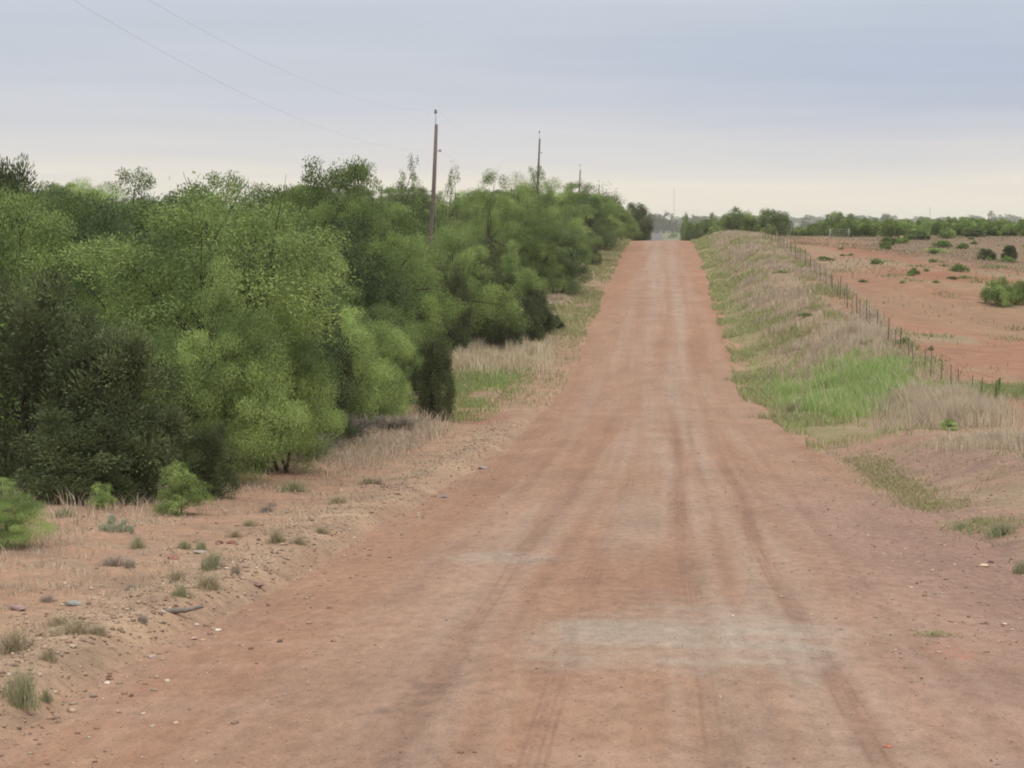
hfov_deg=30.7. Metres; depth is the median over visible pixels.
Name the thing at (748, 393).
verge weeds
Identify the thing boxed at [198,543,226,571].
grass tuft
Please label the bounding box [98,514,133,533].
prickly pear
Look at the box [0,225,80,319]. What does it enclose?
hackberry tree
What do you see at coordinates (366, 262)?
hackberry tree
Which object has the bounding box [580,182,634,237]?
budding tree
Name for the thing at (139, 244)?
dense tree
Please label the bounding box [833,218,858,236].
scrub bush
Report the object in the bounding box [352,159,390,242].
hackberry tree
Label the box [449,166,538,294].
hackberry tree
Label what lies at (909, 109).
sky
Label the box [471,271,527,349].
juniper tree
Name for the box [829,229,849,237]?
pipe gate
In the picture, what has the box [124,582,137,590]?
grass tuft
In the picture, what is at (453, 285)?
juniper tree
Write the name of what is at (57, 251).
dense tree
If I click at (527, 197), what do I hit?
mesquite tree
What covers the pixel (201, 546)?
grass tuft
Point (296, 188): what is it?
hackberry tree
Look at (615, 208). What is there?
hackberry tree
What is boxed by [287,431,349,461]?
leafless bush
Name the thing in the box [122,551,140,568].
grass tuft
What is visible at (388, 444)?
dry grass
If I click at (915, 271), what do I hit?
scrub bush
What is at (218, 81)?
overhead wire
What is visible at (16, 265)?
mesquite tree
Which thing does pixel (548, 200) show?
mesquite tree
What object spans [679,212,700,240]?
tree
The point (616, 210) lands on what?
hackberry tree
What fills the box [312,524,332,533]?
grass tuft
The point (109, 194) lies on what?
mesquite tree
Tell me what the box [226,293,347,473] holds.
mesquite tree
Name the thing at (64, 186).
hackberry tree
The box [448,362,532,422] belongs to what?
hollow grass
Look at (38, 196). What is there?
sparse tree
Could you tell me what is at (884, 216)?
distant tree
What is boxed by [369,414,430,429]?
leafless bush
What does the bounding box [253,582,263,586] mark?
rock
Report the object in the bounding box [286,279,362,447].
juniper tree
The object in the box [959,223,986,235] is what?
scrub bush
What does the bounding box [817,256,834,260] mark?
shrub
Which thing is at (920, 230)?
bush
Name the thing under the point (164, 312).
mesquite tree
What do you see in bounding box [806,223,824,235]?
scrub bush
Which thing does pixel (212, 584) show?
grass tuft
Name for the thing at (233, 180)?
hackberry tree
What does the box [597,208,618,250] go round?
mesquite tree
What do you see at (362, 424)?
leafless bush
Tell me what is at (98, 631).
grass tuft
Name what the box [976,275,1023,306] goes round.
bush
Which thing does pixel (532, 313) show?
juniper tree
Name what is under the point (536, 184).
hackberry tree
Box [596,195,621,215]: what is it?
mesquite tree
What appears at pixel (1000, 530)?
grass tuft
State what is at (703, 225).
tree
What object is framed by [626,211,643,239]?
hackberry tree
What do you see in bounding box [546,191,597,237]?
mesquite tree
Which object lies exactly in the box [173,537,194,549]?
grass tuft
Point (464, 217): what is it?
hackberry tree
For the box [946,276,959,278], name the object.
shrub
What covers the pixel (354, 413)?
juniper tree
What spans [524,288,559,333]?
juniper tree
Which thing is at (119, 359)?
juniper tree
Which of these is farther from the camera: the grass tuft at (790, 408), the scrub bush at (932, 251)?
the scrub bush at (932, 251)
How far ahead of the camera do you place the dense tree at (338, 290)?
52.35 m
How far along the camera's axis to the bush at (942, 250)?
157.16 m
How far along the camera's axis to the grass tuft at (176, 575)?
18.12 m
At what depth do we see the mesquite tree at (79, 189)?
98.24 m
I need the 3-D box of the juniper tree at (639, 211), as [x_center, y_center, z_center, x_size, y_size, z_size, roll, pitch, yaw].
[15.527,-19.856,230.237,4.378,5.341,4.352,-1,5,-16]
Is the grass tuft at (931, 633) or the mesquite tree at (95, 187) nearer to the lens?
the grass tuft at (931, 633)
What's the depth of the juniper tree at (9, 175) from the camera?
52.82 m
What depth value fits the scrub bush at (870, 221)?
237.96 m
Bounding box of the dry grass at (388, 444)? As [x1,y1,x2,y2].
[0,398,507,655]
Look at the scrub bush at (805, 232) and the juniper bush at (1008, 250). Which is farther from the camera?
the scrub bush at (805, 232)
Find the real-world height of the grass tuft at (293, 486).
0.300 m
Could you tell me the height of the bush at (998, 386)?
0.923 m
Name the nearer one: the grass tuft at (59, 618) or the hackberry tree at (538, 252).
the grass tuft at (59, 618)
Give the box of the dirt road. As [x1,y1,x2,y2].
[0,230,1023,767]
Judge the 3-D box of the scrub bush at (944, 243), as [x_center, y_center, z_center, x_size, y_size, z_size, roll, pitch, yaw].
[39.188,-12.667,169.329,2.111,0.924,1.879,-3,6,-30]
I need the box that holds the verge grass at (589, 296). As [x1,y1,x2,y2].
[414,238,632,411]
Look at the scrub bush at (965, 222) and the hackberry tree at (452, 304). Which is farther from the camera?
the scrub bush at (965, 222)
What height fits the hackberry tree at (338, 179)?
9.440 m
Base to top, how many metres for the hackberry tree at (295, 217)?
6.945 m
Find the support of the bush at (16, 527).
on the ground at (978, 349)
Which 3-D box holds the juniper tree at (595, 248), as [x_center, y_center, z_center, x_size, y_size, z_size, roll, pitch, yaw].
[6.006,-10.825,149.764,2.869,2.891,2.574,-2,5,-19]
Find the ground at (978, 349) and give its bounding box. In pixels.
[0,219,1023,740]
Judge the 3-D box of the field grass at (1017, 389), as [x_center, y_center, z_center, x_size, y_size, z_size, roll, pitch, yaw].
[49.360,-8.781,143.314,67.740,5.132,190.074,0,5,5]
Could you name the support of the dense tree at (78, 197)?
on the ground at (978, 349)
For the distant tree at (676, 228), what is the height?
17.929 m
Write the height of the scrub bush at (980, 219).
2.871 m
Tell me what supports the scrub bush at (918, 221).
on the ground at (978, 349)
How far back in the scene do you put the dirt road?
15.93 m
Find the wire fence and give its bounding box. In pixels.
[765,226,995,398]
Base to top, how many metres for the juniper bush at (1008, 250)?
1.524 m
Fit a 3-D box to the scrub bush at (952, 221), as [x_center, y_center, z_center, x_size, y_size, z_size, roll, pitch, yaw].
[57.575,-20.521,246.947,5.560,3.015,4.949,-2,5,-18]
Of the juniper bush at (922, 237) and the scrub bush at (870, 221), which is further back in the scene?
the scrub bush at (870, 221)
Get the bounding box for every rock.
[10,605,26,610]
[65,600,81,605]
[147,655,155,658]
[167,555,178,559]
[193,550,206,553]
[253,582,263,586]
[439,494,447,497]
[979,563,988,566]
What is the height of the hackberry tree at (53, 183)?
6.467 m
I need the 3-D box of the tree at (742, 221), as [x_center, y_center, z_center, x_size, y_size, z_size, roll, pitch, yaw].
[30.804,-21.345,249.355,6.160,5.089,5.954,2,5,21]
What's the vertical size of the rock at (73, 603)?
0.067 m
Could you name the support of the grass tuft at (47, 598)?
on the ground at (978, 349)
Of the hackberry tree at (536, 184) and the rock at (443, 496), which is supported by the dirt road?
the rock at (443, 496)
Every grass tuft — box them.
[0,620,40,654]
[0,655,47,711]
[34,593,58,602]
[34,640,60,662]
[35,613,104,636]
[38,685,54,702]
[43,610,76,625]
[49,505,77,517]
[85,620,108,636]
[94,550,136,566]
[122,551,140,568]
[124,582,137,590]
[128,531,146,548]
[133,612,147,624]
[159,566,187,582]
[169,580,194,597]
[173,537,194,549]
[187,570,228,591]
[194,538,208,550]
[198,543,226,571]
[224,528,245,537]
[230,562,243,575]
[239,517,259,526]
[255,502,277,512]
[264,527,290,543]
[274,477,311,492]
[286,532,309,544]
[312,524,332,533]
[326,493,351,503]
[358,475,377,484]
[373,475,385,484]
[724,371,761,380]
[747,407,790,419]
[755,340,775,349]
[779,397,808,414]
[909,628,962,637]
[949,519,973,528]
[983,517,1019,537]
[1011,558,1023,574]
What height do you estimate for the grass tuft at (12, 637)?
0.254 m
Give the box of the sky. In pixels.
[0,0,1023,219]
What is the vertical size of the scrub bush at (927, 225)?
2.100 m
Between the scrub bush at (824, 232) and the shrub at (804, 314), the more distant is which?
the scrub bush at (824, 232)
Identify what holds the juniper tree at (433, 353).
on the ground at (978, 349)
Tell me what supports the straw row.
on the ground at (978, 349)
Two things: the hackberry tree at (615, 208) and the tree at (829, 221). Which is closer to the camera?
the hackberry tree at (615, 208)
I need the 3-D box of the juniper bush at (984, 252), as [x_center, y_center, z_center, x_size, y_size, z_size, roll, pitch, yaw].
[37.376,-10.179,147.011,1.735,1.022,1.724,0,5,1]
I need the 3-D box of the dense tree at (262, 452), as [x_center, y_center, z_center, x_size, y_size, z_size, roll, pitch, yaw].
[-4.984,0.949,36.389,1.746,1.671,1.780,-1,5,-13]
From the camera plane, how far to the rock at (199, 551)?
21.14 m
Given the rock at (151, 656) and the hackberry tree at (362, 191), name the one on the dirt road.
the rock at (151, 656)
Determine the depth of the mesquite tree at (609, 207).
179.15 m
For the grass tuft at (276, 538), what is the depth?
21.54 m
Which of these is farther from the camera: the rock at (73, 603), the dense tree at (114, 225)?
the dense tree at (114, 225)
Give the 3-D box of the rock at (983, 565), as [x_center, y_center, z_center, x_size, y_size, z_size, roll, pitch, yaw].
[5.324,2.051,21.054,0.108,0.052,0.068,0,5,0]
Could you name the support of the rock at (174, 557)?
on the ground at (978, 349)
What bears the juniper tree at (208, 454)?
on the ground at (978, 349)
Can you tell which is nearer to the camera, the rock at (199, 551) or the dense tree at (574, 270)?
the rock at (199, 551)
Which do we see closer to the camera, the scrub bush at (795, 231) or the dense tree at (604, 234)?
the dense tree at (604, 234)
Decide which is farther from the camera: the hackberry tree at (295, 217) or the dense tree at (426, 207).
the dense tree at (426, 207)
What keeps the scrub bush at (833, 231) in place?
on the ground at (978, 349)
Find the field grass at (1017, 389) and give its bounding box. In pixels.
[773,234,1023,411]
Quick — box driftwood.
[159,605,203,613]
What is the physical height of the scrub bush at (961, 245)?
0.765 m
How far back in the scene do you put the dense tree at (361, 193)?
170.54 m
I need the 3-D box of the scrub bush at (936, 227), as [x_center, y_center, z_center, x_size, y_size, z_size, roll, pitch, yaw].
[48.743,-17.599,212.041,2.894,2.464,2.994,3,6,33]
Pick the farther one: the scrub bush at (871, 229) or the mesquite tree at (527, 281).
the scrub bush at (871, 229)
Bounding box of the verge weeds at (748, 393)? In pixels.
[689,232,947,452]
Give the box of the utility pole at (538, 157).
[536,131,541,187]
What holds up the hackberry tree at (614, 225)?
on the ground at (978, 349)
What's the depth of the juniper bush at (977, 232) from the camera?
200.70 m
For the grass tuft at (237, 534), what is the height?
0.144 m
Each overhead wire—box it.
[75,1,439,149]
[149,0,435,109]
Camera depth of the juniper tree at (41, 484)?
27.28 m
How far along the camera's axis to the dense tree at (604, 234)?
158.34 m
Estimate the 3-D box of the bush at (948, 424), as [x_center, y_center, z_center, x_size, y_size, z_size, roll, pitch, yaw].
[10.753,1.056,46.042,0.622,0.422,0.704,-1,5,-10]
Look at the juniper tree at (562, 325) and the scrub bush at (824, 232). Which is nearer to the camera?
the juniper tree at (562, 325)
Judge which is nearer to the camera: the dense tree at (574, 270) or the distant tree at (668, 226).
the dense tree at (574, 270)
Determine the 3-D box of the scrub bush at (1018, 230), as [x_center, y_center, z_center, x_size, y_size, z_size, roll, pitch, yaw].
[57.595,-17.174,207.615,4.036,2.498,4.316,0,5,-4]
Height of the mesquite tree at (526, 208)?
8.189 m
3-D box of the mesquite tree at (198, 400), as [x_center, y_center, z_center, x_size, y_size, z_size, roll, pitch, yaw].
[-4.884,-0.180,32.465,3.122,4.264,3.670,0,5,5]
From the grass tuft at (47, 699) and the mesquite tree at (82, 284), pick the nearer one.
the grass tuft at (47, 699)
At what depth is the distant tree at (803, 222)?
1429.61 m
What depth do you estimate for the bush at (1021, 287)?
101.84 m
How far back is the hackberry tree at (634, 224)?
210.52 m
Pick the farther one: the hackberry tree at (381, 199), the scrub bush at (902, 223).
the scrub bush at (902, 223)
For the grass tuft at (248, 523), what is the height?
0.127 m
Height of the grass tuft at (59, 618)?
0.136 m
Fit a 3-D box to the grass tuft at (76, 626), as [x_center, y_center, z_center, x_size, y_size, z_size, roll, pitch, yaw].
[-3.368,1.842,14.346,0.495,0.179,0.570,3,6,28]
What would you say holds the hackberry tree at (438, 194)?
on the ground at (978, 349)
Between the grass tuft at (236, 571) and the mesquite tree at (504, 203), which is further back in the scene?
the mesquite tree at (504, 203)
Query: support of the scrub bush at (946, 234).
on the ground at (978, 349)
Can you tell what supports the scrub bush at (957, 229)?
on the ground at (978, 349)
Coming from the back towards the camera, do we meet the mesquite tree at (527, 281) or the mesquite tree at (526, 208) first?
the mesquite tree at (526, 208)
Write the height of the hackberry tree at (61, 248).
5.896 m
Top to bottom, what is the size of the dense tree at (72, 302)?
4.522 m
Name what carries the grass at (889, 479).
on the ground at (978, 349)
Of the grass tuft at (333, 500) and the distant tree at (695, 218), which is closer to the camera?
the grass tuft at (333, 500)
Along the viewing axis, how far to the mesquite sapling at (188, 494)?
26.20 m
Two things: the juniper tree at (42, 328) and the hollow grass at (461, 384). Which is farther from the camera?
the hollow grass at (461, 384)
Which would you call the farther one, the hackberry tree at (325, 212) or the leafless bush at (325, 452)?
the hackberry tree at (325, 212)
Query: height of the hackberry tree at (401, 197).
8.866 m
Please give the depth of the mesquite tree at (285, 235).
49.70 m
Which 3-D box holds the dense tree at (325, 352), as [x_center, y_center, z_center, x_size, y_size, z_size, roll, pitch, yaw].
[-5.626,-0.900,41.419,4.454,5.539,4.541,2,5,22]
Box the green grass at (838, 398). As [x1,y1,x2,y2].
[746,339,1003,429]
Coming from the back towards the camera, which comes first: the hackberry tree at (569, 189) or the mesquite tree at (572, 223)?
the hackberry tree at (569, 189)
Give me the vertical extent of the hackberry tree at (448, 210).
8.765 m
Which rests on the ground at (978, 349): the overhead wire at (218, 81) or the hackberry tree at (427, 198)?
the hackberry tree at (427, 198)
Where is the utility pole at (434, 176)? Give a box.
[428,110,440,264]
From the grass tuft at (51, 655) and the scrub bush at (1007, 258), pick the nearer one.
the grass tuft at (51, 655)
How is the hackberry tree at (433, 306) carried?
on the ground at (978, 349)
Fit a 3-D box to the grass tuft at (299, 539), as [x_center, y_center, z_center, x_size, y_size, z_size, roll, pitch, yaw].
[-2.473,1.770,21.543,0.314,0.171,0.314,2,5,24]
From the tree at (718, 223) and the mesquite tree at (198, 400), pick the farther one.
the tree at (718, 223)
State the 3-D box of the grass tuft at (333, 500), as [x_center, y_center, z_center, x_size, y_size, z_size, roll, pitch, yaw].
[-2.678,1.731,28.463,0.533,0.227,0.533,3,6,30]
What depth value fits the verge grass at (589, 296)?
99.94 m
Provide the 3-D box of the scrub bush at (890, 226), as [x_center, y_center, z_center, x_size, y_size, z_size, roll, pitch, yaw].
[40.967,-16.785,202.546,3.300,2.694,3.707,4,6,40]
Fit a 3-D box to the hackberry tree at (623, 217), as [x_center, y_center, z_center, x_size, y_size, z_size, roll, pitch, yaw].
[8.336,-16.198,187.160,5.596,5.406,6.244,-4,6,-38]
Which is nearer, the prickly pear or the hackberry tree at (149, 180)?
the prickly pear
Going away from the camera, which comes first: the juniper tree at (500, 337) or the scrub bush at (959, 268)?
the juniper tree at (500, 337)
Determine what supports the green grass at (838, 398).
on the ground at (978, 349)
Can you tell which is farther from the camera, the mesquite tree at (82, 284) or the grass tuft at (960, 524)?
the mesquite tree at (82, 284)
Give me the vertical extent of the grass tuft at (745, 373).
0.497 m
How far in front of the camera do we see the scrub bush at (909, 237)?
186.80 m
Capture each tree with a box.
[0,152,37,210]
[0,173,363,470]
[0,178,81,428]
[0,186,84,324]
[0,199,59,409]
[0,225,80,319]
[0,265,117,496]
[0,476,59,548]
[1,175,126,280]
[8,406,154,505]
[12,180,66,204]
[13,157,62,266]
[13,206,85,301]
[14,259,126,421]
[24,196,90,299]
[32,314,195,502]
[35,166,179,277]
[56,184,95,199]
[60,251,188,450]
[65,177,119,204]
[65,183,97,221]
[68,173,243,270]
[68,224,239,404]
[79,198,193,289]
[100,189,139,208]
[106,238,194,326]
[116,170,273,260]
[128,195,160,203]
[129,195,235,228]
[141,252,311,483]
[150,193,324,315]
[174,233,275,411]
[175,421,241,499]
[178,222,354,434]
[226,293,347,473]
[228,181,312,267]
[236,410,293,468]
[260,183,320,221]
[260,200,402,317]
[263,154,430,294]
[274,220,424,324]
[284,222,376,330]
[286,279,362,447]
[294,242,400,422]
[307,206,423,413]
[308,192,408,315]
[323,394,363,440]
[327,184,347,208]
[336,187,385,203]
[337,184,367,213]
[341,186,372,206]
[342,351,378,421]
[348,237,433,389]
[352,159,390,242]
[353,300,424,420]
[354,201,443,285]
[366,229,457,381]
[375,205,469,352]
[378,187,397,203]
[381,185,408,206]
[382,184,448,254]
[388,152,427,252]
[396,308,456,395]
[407,336,457,421]
[408,188,440,214]
[419,216,533,345]
[423,160,473,262]
[423,260,474,355]
[424,198,453,231]
[425,190,447,219]
[429,235,505,341]
[439,189,477,221]
[446,191,499,225]
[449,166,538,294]
[462,193,515,243]
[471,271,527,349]
[479,171,570,268]
[491,190,516,211]
[491,239,549,330]
[495,210,571,295]
[502,182,554,218]
[517,295,546,340]
[520,176,592,250]
[522,220,593,294]
[523,164,559,217]
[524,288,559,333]
[542,231,588,286]
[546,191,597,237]
[552,315,565,329]
[553,204,604,265]
[556,181,604,222]
[561,195,617,251]
[568,200,620,231]
[578,232,603,264]
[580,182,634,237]
[582,217,605,246]
[591,193,631,245]
[595,197,630,243]
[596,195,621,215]
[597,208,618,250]
[601,196,628,235]
[601,199,633,225]
[620,207,639,239]
[625,202,655,240]
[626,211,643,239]
[648,214,664,232]
[655,210,675,232]
[668,214,680,232]
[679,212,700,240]
[690,212,716,238]
[691,214,700,225]
[710,213,726,227]
[719,206,760,232]
[751,207,793,234]
[795,214,811,227]
[814,211,860,235]
[879,214,889,221]
[987,212,996,221]
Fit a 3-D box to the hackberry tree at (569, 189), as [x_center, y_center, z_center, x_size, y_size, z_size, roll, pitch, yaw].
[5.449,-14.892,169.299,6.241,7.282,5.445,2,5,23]
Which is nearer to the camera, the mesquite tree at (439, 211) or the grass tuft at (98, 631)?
the grass tuft at (98, 631)
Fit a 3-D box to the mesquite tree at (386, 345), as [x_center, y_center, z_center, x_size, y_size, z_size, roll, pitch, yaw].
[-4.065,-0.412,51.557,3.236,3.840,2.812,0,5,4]
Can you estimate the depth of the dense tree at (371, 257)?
65.18 m
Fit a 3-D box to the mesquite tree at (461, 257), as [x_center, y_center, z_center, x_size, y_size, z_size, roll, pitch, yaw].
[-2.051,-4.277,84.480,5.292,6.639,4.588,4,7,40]
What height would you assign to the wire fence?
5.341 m
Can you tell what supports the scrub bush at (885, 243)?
on the ground at (978, 349)
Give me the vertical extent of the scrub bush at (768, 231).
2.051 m
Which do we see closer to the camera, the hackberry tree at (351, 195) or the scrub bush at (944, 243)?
the hackberry tree at (351, 195)
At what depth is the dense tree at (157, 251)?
44.78 m
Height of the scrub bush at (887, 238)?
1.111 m
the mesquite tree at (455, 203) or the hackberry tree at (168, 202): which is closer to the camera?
the hackberry tree at (168, 202)
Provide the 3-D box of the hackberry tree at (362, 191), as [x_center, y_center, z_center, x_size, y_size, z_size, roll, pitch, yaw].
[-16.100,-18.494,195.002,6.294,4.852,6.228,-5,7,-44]
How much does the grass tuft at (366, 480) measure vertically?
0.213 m
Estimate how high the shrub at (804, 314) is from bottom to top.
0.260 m
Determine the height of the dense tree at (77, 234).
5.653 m
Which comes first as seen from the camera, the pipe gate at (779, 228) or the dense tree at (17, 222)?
the dense tree at (17, 222)
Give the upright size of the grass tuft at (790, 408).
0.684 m
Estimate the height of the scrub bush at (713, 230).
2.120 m
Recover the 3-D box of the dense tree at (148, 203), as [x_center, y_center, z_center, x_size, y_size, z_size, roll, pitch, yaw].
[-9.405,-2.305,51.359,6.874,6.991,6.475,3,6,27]
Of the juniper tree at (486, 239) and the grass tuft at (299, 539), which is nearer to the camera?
the grass tuft at (299, 539)
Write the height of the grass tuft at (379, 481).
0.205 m
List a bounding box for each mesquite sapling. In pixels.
[87,482,118,508]
[147,457,216,515]
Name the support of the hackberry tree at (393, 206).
on the ground at (978, 349)
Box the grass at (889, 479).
[814,423,1023,562]
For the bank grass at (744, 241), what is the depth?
100.28 m
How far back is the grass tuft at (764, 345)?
85.98 m
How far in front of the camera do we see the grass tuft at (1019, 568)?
20.45 m
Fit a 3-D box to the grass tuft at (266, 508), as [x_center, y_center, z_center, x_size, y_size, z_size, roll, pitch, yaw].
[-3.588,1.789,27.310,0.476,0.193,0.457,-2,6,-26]
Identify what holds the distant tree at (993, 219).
on the ground at (978, 349)
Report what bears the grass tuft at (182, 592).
on the ground at (978, 349)
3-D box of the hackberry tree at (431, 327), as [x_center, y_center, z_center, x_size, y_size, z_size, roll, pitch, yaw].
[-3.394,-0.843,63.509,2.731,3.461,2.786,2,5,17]
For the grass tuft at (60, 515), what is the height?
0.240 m
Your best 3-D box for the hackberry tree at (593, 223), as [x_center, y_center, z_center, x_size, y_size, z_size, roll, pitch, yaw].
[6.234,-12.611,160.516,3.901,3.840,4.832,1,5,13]
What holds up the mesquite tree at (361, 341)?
on the ground at (978, 349)
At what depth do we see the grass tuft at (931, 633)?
15.41 m
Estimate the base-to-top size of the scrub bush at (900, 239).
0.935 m
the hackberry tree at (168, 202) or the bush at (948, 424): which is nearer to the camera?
the bush at (948, 424)
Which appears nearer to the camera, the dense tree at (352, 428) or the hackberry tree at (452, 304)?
the dense tree at (352, 428)
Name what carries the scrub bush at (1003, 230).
on the ground at (978, 349)
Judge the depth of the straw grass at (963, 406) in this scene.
50.38 m
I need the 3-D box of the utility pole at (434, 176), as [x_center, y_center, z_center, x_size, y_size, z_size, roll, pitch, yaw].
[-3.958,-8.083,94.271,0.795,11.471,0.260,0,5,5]
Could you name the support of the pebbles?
on the dirt road
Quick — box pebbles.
[7,479,1023,767]
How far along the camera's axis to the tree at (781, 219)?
251.71 m
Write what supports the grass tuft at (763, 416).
on the ground at (978, 349)
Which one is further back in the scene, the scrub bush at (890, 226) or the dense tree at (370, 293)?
the scrub bush at (890, 226)
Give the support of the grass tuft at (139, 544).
on the ground at (978, 349)
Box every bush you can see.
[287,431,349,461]
[347,411,392,438]
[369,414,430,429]
[707,225,723,234]
[760,223,777,234]
[788,226,801,235]
[797,229,816,236]
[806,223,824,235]
[822,225,832,235]
[830,222,866,236]
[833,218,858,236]
[856,221,878,236]
[867,217,882,224]
[869,259,884,263]
[878,217,908,237]
[878,221,914,234]
[878,241,892,246]
[880,235,896,244]
[894,236,909,243]
[903,225,930,235]
[903,233,915,239]
[906,269,921,273]
[908,217,928,225]
[913,235,930,239]
[918,221,939,234]
[923,247,947,252]
[928,249,937,253]
[929,219,950,235]
[930,240,953,247]
[936,227,957,238]
[937,418,960,430]
[940,218,958,224]
[946,223,965,235]
[947,217,985,235]
[947,263,969,271]
[955,242,968,248]
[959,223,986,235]
[964,229,985,236]
[976,248,997,259]
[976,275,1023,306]
[977,217,992,222]
[983,220,1013,235]
[986,221,1015,235]
[993,377,1002,396]
[999,255,1015,262]
[1000,245,1018,262]
[1009,219,1023,235]
[1011,280,1023,304]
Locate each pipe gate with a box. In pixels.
[765,225,792,235]
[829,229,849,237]
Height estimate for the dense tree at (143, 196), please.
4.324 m
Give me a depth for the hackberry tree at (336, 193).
221.25 m
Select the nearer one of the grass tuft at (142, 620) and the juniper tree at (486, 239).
the grass tuft at (142, 620)
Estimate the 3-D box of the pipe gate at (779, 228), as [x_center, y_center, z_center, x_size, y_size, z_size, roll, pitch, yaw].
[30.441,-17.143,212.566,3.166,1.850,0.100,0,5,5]
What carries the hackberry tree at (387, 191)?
on the ground at (978, 349)
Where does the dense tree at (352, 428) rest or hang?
on the ground at (978, 349)
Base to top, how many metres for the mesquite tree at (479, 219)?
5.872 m
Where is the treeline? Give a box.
[640,214,1021,225]
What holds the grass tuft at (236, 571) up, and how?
on the ground at (978, 349)
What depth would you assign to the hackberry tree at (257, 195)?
60.31 m
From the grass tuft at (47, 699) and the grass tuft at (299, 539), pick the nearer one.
the grass tuft at (47, 699)
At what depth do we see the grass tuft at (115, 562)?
19.73 m
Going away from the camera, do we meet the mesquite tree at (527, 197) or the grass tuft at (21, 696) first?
the grass tuft at (21, 696)
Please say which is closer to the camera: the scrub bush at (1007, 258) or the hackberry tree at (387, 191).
the scrub bush at (1007, 258)
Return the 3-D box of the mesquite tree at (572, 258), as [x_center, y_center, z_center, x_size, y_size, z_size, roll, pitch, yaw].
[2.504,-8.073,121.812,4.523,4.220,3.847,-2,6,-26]
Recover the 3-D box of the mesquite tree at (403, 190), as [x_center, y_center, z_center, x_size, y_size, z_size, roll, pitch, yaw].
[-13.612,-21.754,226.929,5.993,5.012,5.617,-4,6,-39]
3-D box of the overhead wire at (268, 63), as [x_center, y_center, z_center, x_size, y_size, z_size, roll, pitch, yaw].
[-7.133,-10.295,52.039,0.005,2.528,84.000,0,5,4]
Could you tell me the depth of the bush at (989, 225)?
209.97 m
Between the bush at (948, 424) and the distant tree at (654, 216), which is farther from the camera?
the distant tree at (654, 216)
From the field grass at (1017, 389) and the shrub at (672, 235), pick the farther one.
the shrub at (672, 235)
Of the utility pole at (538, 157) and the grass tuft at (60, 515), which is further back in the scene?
the utility pole at (538, 157)
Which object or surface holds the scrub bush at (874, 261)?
on the ground at (978, 349)
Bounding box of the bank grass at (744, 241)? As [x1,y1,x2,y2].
[702,229,992,414]
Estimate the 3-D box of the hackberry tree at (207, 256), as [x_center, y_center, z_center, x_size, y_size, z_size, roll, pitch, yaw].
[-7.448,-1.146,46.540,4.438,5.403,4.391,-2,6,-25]
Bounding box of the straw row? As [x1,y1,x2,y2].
[447,330,555,377]
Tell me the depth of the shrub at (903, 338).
77.01 m
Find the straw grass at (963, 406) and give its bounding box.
[804,316,1023,457]
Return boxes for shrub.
[668,232,678,238]
[795,312,814,316]
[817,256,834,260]
[896,337,912,344]
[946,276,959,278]
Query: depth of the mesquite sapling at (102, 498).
26.54 m
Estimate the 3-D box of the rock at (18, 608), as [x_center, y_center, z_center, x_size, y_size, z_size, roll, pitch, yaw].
[-4.253,1.934,16.075,0.156,0.065,0.105,3,6,29]

